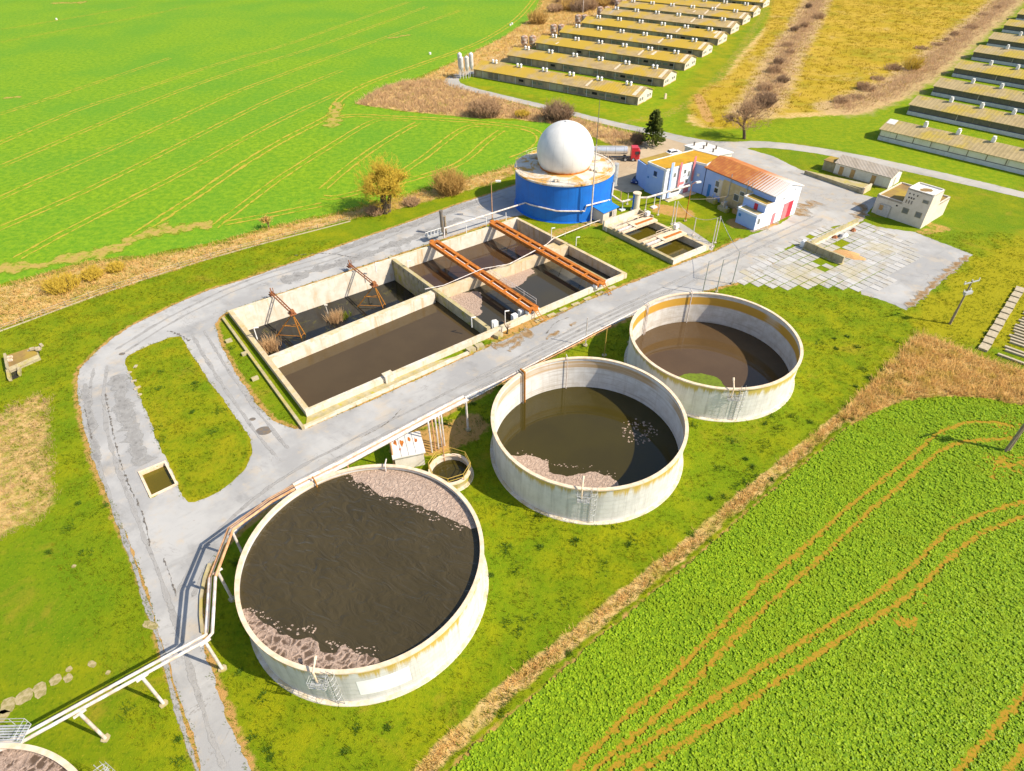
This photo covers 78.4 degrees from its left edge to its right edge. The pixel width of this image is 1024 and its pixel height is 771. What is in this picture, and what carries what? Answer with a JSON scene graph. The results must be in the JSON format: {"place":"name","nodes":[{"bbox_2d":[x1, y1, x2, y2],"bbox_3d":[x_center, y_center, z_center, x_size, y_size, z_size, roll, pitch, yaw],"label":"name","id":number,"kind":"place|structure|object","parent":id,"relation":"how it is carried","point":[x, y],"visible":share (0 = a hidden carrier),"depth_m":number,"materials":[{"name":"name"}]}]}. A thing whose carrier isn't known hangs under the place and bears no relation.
{"place":"outdoors","nodes":[
{"label":"outdoors","id":0,"kind":"place"},
{"bbox_2d":[0,697,14,713],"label":"rock","id":1,"kind":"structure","parent":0,"point":[7,704],"depth_m":58.63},
{"bbox_2d":[0,391,60,540],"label":"dry grass","id":2,"kind":"structure","parent":0,"point":[31,472],"depth_m":82.99,"materials":[{"name":"plant"}]},
{"bbox_2d":[0,1,408,273],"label":"bare soil","id":3,"kind":"structure","parent":0,"point":[97,253],"depth_m":131.10,"materials":[{"name":"soil"}]},
{"bbox_2d":[0,0,550,283],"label":"crop field","id":4,"kind":"structure","parent":0,"point":[193,35],"depth_m":198.05,"materials":[{"name":"plant"}]},
{"bbox_2d":[0,0,541,258],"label":"tractor track","id":5,"kind":"structure","parent":4,"relation":"on","point":[257,197],"depth_m":179.48,"materials":[{"name":"soil"}]},
{"bbox_2d":[77,185,771,770],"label":"road","id":6,"kind":"structure","parent":0,"point":[181,529],"depth_m":88.15,"materials":[{"name":"asphalt"}]},
{"bbox_2d":[80,200,478,465],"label":"road film","id":7,"kind":"object","parent":6,"relation":"on","point":[123,406],"visible":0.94,"depth_m":93.92,"materials":[{"name":"asphalt"}]},
{"bbox_2d":[84,253,568,593],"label":"road crack","id":8,"kind":"object","parent":7,"relation":"on","point":[148,539],"visible":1,"depth_m":86.02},
{"bbox_2d":[88,193,822,770],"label":"tyre mark","id":9,"kind":"object","parent":6,"relation":"on","point":[174,619],"visible":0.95,"depth_m":85.32,"materials":[{"name":"asphalt"}]},
{"bbox_2d":[392,200,969,431],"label":"road stain","id":10,"kind":"object","parent":6,"relation":"on","point":[527,333],"visible":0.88,"depth_m":116.31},
{"bbox_2d":[0,0,1023,770],"bbox_3d":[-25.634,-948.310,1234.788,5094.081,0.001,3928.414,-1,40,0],"label":"ground","id":11,"kind":"structure","parent":0,"point":[44,636],"depth_m":87.03,"materials":[{"name":"plant"}]},
{"bbox_2d":[3,343,43,381],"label":"bunker","id":12,"kind":"object","parent":11,"relation":"on","point":[15,362],"visible":1,"depth_m":98.61,"materials":[{"name":"concrete"}]},
{"bbox_2d":[15,688,32,704],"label":"rock","id":13,"kind":"structure","parent":11,"relation":"on","point":[23,696],"depth_m":59.25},
{"bbox_2d":[0,718,114,770],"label":"slurry tank","id":14,"kind":"object","parent":11,"relation":"on","point":[16,744],"visible":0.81,"depth_m":50.49,"materials":[{"name":"concrete"}]},
{"bbox_2d":[0,749,66,770],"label":"slurry water","id":15,"kind":"structure","parent":14,"relation":"in","point":[16,760],"depth_m":50.00,"materials":[{"name":"liquid"}]},
{"bbox_2d":[40,271,80,294],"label":"shrub","id":16,"kind":"object","parent":11,"relation":"on","point":[54,282],"visible":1,"depth_m":115.75,"materials":[{"name":"yellow plant"}]},
{"bbox_2d":[79,264,106,280],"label":"shrub","id":17,"kind":"object","parent":11,"relation":"on","point":[90,274],"visible":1,"depth_m":119.08,"materials":[{"name":"yellow plant"}]},
{"bbox_2d":[102,261,125,273],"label":"shrub","id":18,"kind":"object","parent":11,"relation":"on","point":[115,267],"visible":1,"depth_m":121.16,"materials":[{"name":"yellow plant"}]},
{"bbox_2d":[138,460,177,497],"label":"tiny basin","id":19,"kind":"object","parent":11,"relation":"on","point":[152,468],"visible":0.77,"depth_m":80.66,"materials":[{"name":"concrete"}]},
{"bbox_2d":[143,466,174,493],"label":"pool water","id":20,"kind":"structure","parent":19,"relation":"in","point":[158,479],"depth_m":80.74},
{"bbox_2d":[0,217,349,331],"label":"wire fence","id":21,"kind":"object","parent":11,"relation":"on","point":[167,271],"visible":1,"depth_m":120.91,"materials":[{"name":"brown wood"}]},
{"bbox_2d":[199,563,210,632],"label":"concrete kerb wall","id":22,"kind":"structure","parent":11,"relation":"on","point":[201,597],"depth_m":66.80,"materials":[{"name":"concrete"}]},
{"bbox_2d":[0,395,470,751],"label":"pipe bridge","id":23,"kind":"structure","parent":11,"relation":"on","point":[389,438],"depth_m":64.00,"materials":[{"name":"metal"}]},
{"bbox_2d":[0,164,514,326],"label":"dry grass","id":24,"kind":"structure","parent":11,"relation":"on","point":[161,256],"depth_m":122.97,"materials":[{"name":"plant"}]},
{"bbox_2d":[234,459,488,706],"bbox_3d":[-15.294,19.159,65.579,25.500,7.605,26.123,-1,40,0],"label":"slurry tank","id":25,"kind":"object","parent":11,"relation":"on","point":[429,659],"visible":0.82,"depth_m":58.83,"materials":[{"name":"concrete"}]},
{"bbox_2d":[240,474,479,662],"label":"slurry water","id":26,"kind":"structure","parent":25,"relation":"in","point":[342,560],"depth_m":63.55,"materials":[{"name":"liquid"}]},
{"bbox_2d":[243,609,379,668],"bbox_3d":[-19.072,23.981,57.264,15.449,0.060,3.283,12,41,15],"label":"slurry foam","id":27,"kind":"object","parent":26,"relation":"on","point":[306,650],"visible":0.79,"depth_m":57.01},
{"bbox_2d":[343,470,476,528],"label":"slurry foam","id":28,"kind":"object","parent":26,"relation":"on","point":[427,494],"visible":0.98,"depth_m":71.43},
{"bbox_2d":[350,151,412,213],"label":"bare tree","id":29,"kind":"object","parent":11,"relation":"on","point":[385,181],"visible":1,"depth_m":135.39,"materials":[{"name":"yellow plant"}]},
{"bbox_2d":[391,431,425,466],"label":"pump shed","id":30,"kind":"structure","parent":11,"relation":"on","point":[408,449],"depth_m":80.67,"materials":[{"name":"white paint"}]},
{"bbox_2d":[73,186,767,770],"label":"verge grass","id":31,"kind":"structure","parent":11,"relation":"on","point":[285,426],"depth_m":91.35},
{"bbox_2d":[221,217,626,429],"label":"settling basin","id":32,"kind":"object","parent":11,"relation":"on","point":[247,318],"visible":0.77,"depth_m":111.83,"materials":[{"name":"concrete"}]},
{"bbox_2d":[249,280,415,355],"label":"pool water","id":33,"kind":"structure","parent":32,"relation":"in","point":[312,322],"depth_m":115.55,"materials":[{"name":"liquid"}]},
{"bbox_2d":[258,333,281,353],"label":"dry reeds","id":34,"kind":"object","parent":33,"relation":"on","point":[269,345],"visible":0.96,"depth_m":106.90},
{"bbox_2d":[268,288,305,337],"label":"aerator frame","id":35,"kind":"object","parent":33,"relation":"in","point":[291,312],"visible":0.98,"depth_m":109.15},
{"bbox_2d":[322,307,344,323],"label":"dry reeds","id":36,"kind":"object","parent":33,"relation":"on","point":[334,317],"visible":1,"depth_m":113.68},
{"bbox_2d":[346,260,385,307],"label":"aerator frame","id":37,"kind":"object","parent":33,"relation":"in","point":[373,284],"visible":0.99,"depth_m":116.39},
{"bbox_2d":[278,302,480,406],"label":"pool water","id":38,"kind":"structure","parent":32,"relation":"in","point":[356,361],"depth_m":102.15,"materials":[{"name":"liquid"}]},
{"bbox_2d":[409,235,543,293],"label":"pool water","id":39,"kind":"structure","parent":32,"relation":"in","point":[443,270],"depth_m":127.57,"materials":[{"name":"liquid"}]},
{"bbox_2d":[429,239,544,321],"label":"scraper bridge","id":40,"kind":"structure","parent":32,"relation":"on","point":[527,306],"depth_m":114.53,"materials":[{"name":"orange metal"}]},
{"bbox_2d":[435,255,611,328],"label":"pool water","id":41,"kind":"structure","parent":32,"relation":"in","point":[547,283],"depth_m":116.72,"materials":[{"name":"liquid"}]},
{"bbox_2d":[450,291,481,315],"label":"pool scum","id":42,"kind":"object","parent":41,"relation":"on","point":[471,302],"visible":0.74,"depth_m":113.87,"materials":[{"name":"liquid"}]},
{"bbox_2d":[500,268,534,287],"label":"pool scum","id":43,"kind":"object","parent":41,"relation":"on","point":[518,278],"visible":0.85,"depth_m":119.97,"materials":[{"name":"liquid"}]},
{"bbox_2d":[489,220,611,294],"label":"scraper bridge","id":44,"kind":"structure","parent":32,"relation":"on","point":[595,281],"depth_m":121.37,"materials":[{"name":"brown metal"}]},
{"bbox_2d":[427,162,471,195],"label":"shrub","id":45,"kind":"object","parent":11,"relation":"on","point":[444,183],"visible":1,"depth_m":146.46,"materials":[{"name":"yellow plant"}]},
{"bbox_2d":[428,437,473,490],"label":"sump tank","id":46,"kind":"object","parent":11,"relation":"on","point":[463,482],"visible":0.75,"depth_m":79.88,"materials":[{"name":"concrete"}]},
{"bbox_2d":[432,460,467,481],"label":"slurry water","id":47,"kind":"structure","parent":46,"relation":"in","point":[449,468],"depth_m":80.46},
{"bbox_2d":[464,95,502,117],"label":"shrub","id":48,"kind":"object","parent":11,"relation":"on","point":[486,108],"visible":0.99,"depth_m":191.75,"materials":[{"name":"brown plant"}]},
{"bbox_2d":[355,77,644,145],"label":"dry grass","id":49,"kind":"structure","parent":11,"relation":"on","point":[616,134],"depth_m":204.24,"materials":[{"name":"plant"}]},
{"bbox_2d":[44,331,1021,768],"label":"weed clumps","id":50,"kind":"object","parent":11,"relation":"on","point":[356,729],"visible":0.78,"depth_m":72.25,"materials":[{"name":"green plant"}]},
{"bbox_2d":[526,8,548,24],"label":"hedge bush","id":51,"kind":"object","parent":11,"relation":"on","point":[535,17],"visible":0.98,"depth_m":301.63,"materials":[{"name":"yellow plant"}]},
{"bbox_2d":[465,307,641,397],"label":"service pipe","id":52,"kind":"object","parent":11,"relation":"on","point":[585,345],"visible":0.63,"depth_m":92.25,"materials":[{"name":"metal"}]},
{"bbox_2d":[538,97,576,121],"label":"shrub","id":53,"kind":"object","parent":11,"relation":"on","point":[556,109],"visible":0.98,"depth_m":187.58,"materials":[{"name":"brown plant"}]},
{"bbox_2d":[473,59,652,105],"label":"poultry barn","id":54,"kind":"structure","parent":11,"relation":"on","point":[620,92],"depth_m":212.72,"materials":[{"name":"concrete"}]},
{"bbox_2d":[514,120,618,223],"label":"gas tank","id":55,"kind":"object","parent":11,"relation":"on","point":[555,171],"visible":1,"depth_m":133.82,"materials":[{"name":"metal"}]},
{"bbox_2d":[444,182,689,237],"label":"gas line","id":56,"kind":"object","parent":11,"relation":"on","point":[647,197],"visible":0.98,"depth_m":135.84,"materials":[{"name":"white paint"}]},
{"bbox_2d":[490,354,688,524],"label":"slurry tank","id":57,"kind":"object","parent":11,"relation":"on","point":[530,489],"visible":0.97,"depth_m":78.64,"materials":[{"name":"concrete"}]},
{"bbox_2d":[497,387,678,485],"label":"slurry water","id":58,"kind":"structure","parent":57,"relation":"in","point":[580,428],"depth_m":85.01,"materials":[{"name":"liquid"}]},
{"bbox_2d":[247,418,657,654],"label":"foam fleck","id":59,"kind":"object","parent":58,"relation":"on","point":[643,422],"visible":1,"depth_m":70.35},
{"bbox_2d":[511,455,618,487],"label":"slurry foam","id":60,"kind":"object","parent":58,"relation":"on","point":[538,466],"visible":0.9,"depth_m":79.16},
{"bbox_2d":[506,46,677,86],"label":"poultry barn","id":61,"kind":"structure","parent":11,"relation":"on","point":[642,74],"depth_m":228.95,"materials":[{"name":"concrete"}]},
{"bbox_2d":[592,199,618,223],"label":"control hut","id":62,"kind":"object","parent":11,"relation":"on","point":[602,211],"visible":0.87,"depth_m":135.50,"materials":[{"name":"paint"}]},
{"bbox_2d":[535,34,697,70],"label":"poultry barn","id":63,"kind":"structure","parent":11,"relation":"on","point":[651,56],"depth_m":245.50,"materials":[{"name":"concrete"}]},
{"bbox_2d":[559,24,712,57],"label":"poultry barn","id":64,"kind":"structure","parent":11,"relation":"on","point":[696,48],"depth_m":260.95,"materials":[{"name":"concrete"}]},
{"bbox_2d":[601,138,686,192],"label":"sandy yard","id":65,"kind":"structure","parent":11,"relation":"on","point":[627,171],"depth_m":164.62,"materials":[{"name":"sand"}]},
{"bbox_2d":[594,145,640,161],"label":"tanker truck","id":66,"kind":"object","parent":65,"relation":"on","point":[635,152],"visible":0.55,"depth_m":162.09,"materials":[{"name":"metal"}]},
{"bbox_2d":[641,109,666,145],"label":"conifer","id":67,"kind":"object","parent":65,"relation":"on","point":[654,123],"visible":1,"depth_m":168.95,"materials":[{"name":"green plant"}]},
{"bbox_2d":[581,15,727,45],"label":"poultry barn","id":68,"kind":"structure","parent":11,"relation":"on","point":[714,37],"depth_m":276.74,"materials":[{"name":"concrete"}]},
{"bbox_2d":[602,208,708,264],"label":"twin basin","id":69,"kind":"object","parent":11,"relation":"on","point":[610,224],"visible":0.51,"depth_m":128.64,"materials":[{"name":"concrete"}]},
{"bbox_2d":[614,211,657,233],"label":"basin walkway","id":70,"kind":"structure","parent":69,"relation":"on","point":[647,219],"depth_m":131.97,"materials":[{"name":"concrete"}]},
{"bbox_2d":[620,225,695,257],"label":"pool water","id":71,"kind":"structure","parent":69,"relation":"in","point":[674,248],"depth_m":128.64,"materials":[{"name":"liquid"}]},
{"bbox_2d":[642,223,686,247],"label":"basin walkway","id":72,"kind":"structure","parent":69,"relation":"on","point":[671,235],"depth_m":127.20,"materials":[{"name":"concrete"}]},
{"bbox_2d":[600,6,739,34],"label":"poultry barn","id":73,"kind":"structure","parent":11,"relation":"on","point":[727,26],"depth_m":293.18,"materials":[{"name":"concrete"}]},
{"bbox_2d":[617,0,751,24],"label":"poultry barn","id":74,"kind":"structure","parent":11,"relation":"on","point":[742,18],"depth_m":308.78,"materials":[{"name":"concrete"}]},
{"bbox_2d":[673,222,714,250],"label":"footpath","id":75,"kind":"structure","parent":11,"relation":"on","point":[687,230],"depth_m":131.16,"materials":[{"name":"concrete"}]},
{"bbox_2d":[633,0,761,17],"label":"poultry barn","id":76,"kind":"structure","parent":11,"relation":"on","point":[753,10],"depth_m":319.76,"materials":[{"name":"concrete"}]},
{"bbox_2d":[624,289,803,421],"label":"slurry tank","id":77,"kind":"object","parent":11,"relation":"on","point":[777,333],"visible":0.94,"depth_m":95.31,"materials":[{"name":"concrete"}]},
{"bbox_2d":[635,321,788,387],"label":"slurry water","id":78,"kind":"structure","parent":77,"relation":"in","point":[725,355],"depth_m":99.38,"materials":[{"name":"liquid"}]},
{"bbox_2d":[679,373,724,386],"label":"algae mat","id":79,"kind":"object","parent":78,"relation":"on","point":[705,379],"visible":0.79,"depth_m":94.37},
{"bbox_2d":[636,149,803,229],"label":"works building","id":80,"kind":"structure","parent":11,"relation":"on","point":[763,197],"depth_m":140.71,"materials":[{"name":"white paint"}]},
{"bbox_2d":[444,71,1023,197],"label":"lane","id":81,"kind":"structure","parent":11,"relation":"on","point":[839,154],"depth_m":170.52,"materials":[{"name":"asphalt"}]},
{"bbox_2d":[702,0,769,7],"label":"poultry barn","id":82,"kind":"structure","parent":11,"relation":"on","point":[762,3],"depth_m":332.90,"materials":[{"name":"metal"}]},
{"bbox_2d":[721,90,773,138],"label":"bare tree","id":83,"kind":"object","parent":11,"relation":"on","point":[749,110],"visible":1,"depth_m":171.65,"materials":[{"name":"brown plant"}]},
{"bbox_2d":[751,90,780,105],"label":"shrub","id":84,"kind":"object","parent":11,"relation":"on","point":[772,97],"visible":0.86,"depth_m":196.96,"materials":[{"name":"brown plant"}]},
{"bbox_2d":[696,147,875,285],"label":"concrete yard","id":85,"kind":"structure","parent":11,"relation":"on","point":[837,207],"depth_m":136.75,"materials":[{"name":"concrete"}]},
{"bbox_2d":[684,142,733,156],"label":"flat roof garage","id":86,"kind":"structure","parent":85,"relation":"on","point":[707,147],"depth_m":159.64,"materials":[{"name":"white paint"}]},
{"bbox_2d":[804,170,871,193],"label":"loading ramp","id":87,"kind":"structure","parent":85,"relation":"on","point":[858,187],"depth_m":149.33,"materials":[{"name":"concrete"}]},
{"bbox_2d":[736,222,922,291],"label":"paved yard","id":88,"kind":"structure","parent":11,"relation":"on","point":[874,247],"depth_m":120.94,"materials":[{"name":"concrete"}]},
{"bbox_2d":[802,241,844,264],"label":"silage wall","id":89,"kind":"structure","parent":88,"relation":"on","point":[827,254],"depth_m":122.66,"materials":[{"name":"concrete"}]},
{"bbox_2d":[810,218,858,243],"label":"silage wall","id":90,"kind":"structure","parent":88,"relation":"on","point":[838,230],"depth_m":130.15,"materials":[{"name":"concrete"}]},
{"bbox_2d":[822,155,903,188],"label":"long shed","id":91,"kind":"structure","parent":11,"relation":"on","point":[869,172],"depth_m":150.95,"materials":[{"name":"white paint"}]},
{"bbox_2d":[733,0,1022,112],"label":"scrub","id":92,"kind":"object","parent":11,"relation":"on","point":[987,21],"visible":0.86,"depth_m":248.61,"materials":[{"name":"plant"}]},
{"bbox_2d":[871,182,950,228],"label":"pump house","id":93,"kind":"structure","parent":11,"relation":"on","point":[919,205],"depth_m":132.76,"materials":[{"name":"paint"}]},
{"bbox_2d":[901,52,928,70],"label":"shrub","id":94,"kind":"object","parent":11,"relation":"on","point":[912,63],"visible":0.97,"depth_m":229.43,"materials":[{"name":"yellow plant"}]},
{"bbox_2d":[861,227,971,309],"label":"asphalt apron","id":95,"kind":"object","parent":11,"relation":"on","point":[913,278],"visible":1,"depth_m":118.98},
{"bbox_2d":[837,327,1023,420],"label":"dry grass","id":96,"kind":"structure","parent":11,"relation":"on","point":[951,368],"depth_m":93.64,"materials":[{"name":"plant"}]},
{"bbox_2d":[877,119,1023,174],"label":"open barn","id":97,"kind":"structure","parent":11,"relation":"on","point":[993,153],"depth_m":162.80,"materials":[{"name":"metal"}]},
{"bbox_2d":[907,95,1023,138],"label":"open barn","id":98,"kind":"structure","parent":11,"relation":"on","point":[950,111],"depth_m":181.19,"materials":[{"name":"metal"}]},
{"bbox_2d":[931,77,1023,112],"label":"open barn","id":99,"kind":"structure","parent":11,"relation":"on","point":[972,91],"depth_m":197.97,"materials":[{"name":"concrete"}]},
{"bbox_2d":[952,60,1023,88],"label":"open barn","id":100,"kind":"structure","parent":11,"relation":"on","point":[994,74],"depth_m":216.69,"materials":[{"name":"concrete"}]},
{"bbox_2d":[971,44,1023,67],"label":"open barn","id":101,"kind":"structure","parent":11,"relation":"on","point":[1003,56],"depth_m":236.22,"materials":[{"name":"concrete"}]},
{"bbox_2d":[986,31,1023,50],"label":"open barn","id":102,"kind":"structure","parent":11,"relation":"on","point":[1004,40],"depth_m":254.78,"materials":[{"name":"concrete"}]},
{"bbox_2d":[997,311,1023,364],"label":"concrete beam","id":103,"kind":"structure","parent":11,"relation":"on","point":[1018,336],"depth_m":100.55,"materials":[{"name":"concrete"}]},
{"bbox_2d":[1002,19,1023,34],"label":"open barn","id":104,"kind":"structure","parent":11,"relation":"on","point":[1013,26],"depth_m":276.66,"materials":[{"name":"concrete"}]},
{"bbox_2d":[419,0,630,81],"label":"dry grass","id":105,"kind":"structure","parent":0,"point":[506,40],"depth_m":282.60,"materials":[{"name":"plant"}]},
{"bbox_2d":[409,371,893,770],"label":"dry grass","id":106,"kind":"structure","parent":0,"point":[438,752],"depth_m":67.78,"materials":[{"name":"plant"}]},
{"bbox_2d":[449,395,1023,770],"bbox_3d":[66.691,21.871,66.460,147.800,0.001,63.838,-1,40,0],"label":"crop field","id":107,"kind":"structure","parent":0,"point":[895,629],"depth_m":62.94,"materials":[{"name":"plant"}]},
{"bbox_2d":[565,419,1023,770],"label":"tractor track","id":108,"kind":"structure","parent":107,"relation":"on","point":[972,752],"depth_m":62.10,"materials":[{"name":"soil"}]},
{"bbox_2d":[689,0,1003,127],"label":"meadow grass","id":109,"kind":"structure","parent":0,"point":[869,36],"depth_m":265.60,"materials":[{"name":"plant"}]},
{"bbox_2d":[890,414,1023,634],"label":"bare soil","id":110,"kind":"structure","parent":0,"point":[908,623],"depth_m":80.44,"materials":[{"name":"soil"}]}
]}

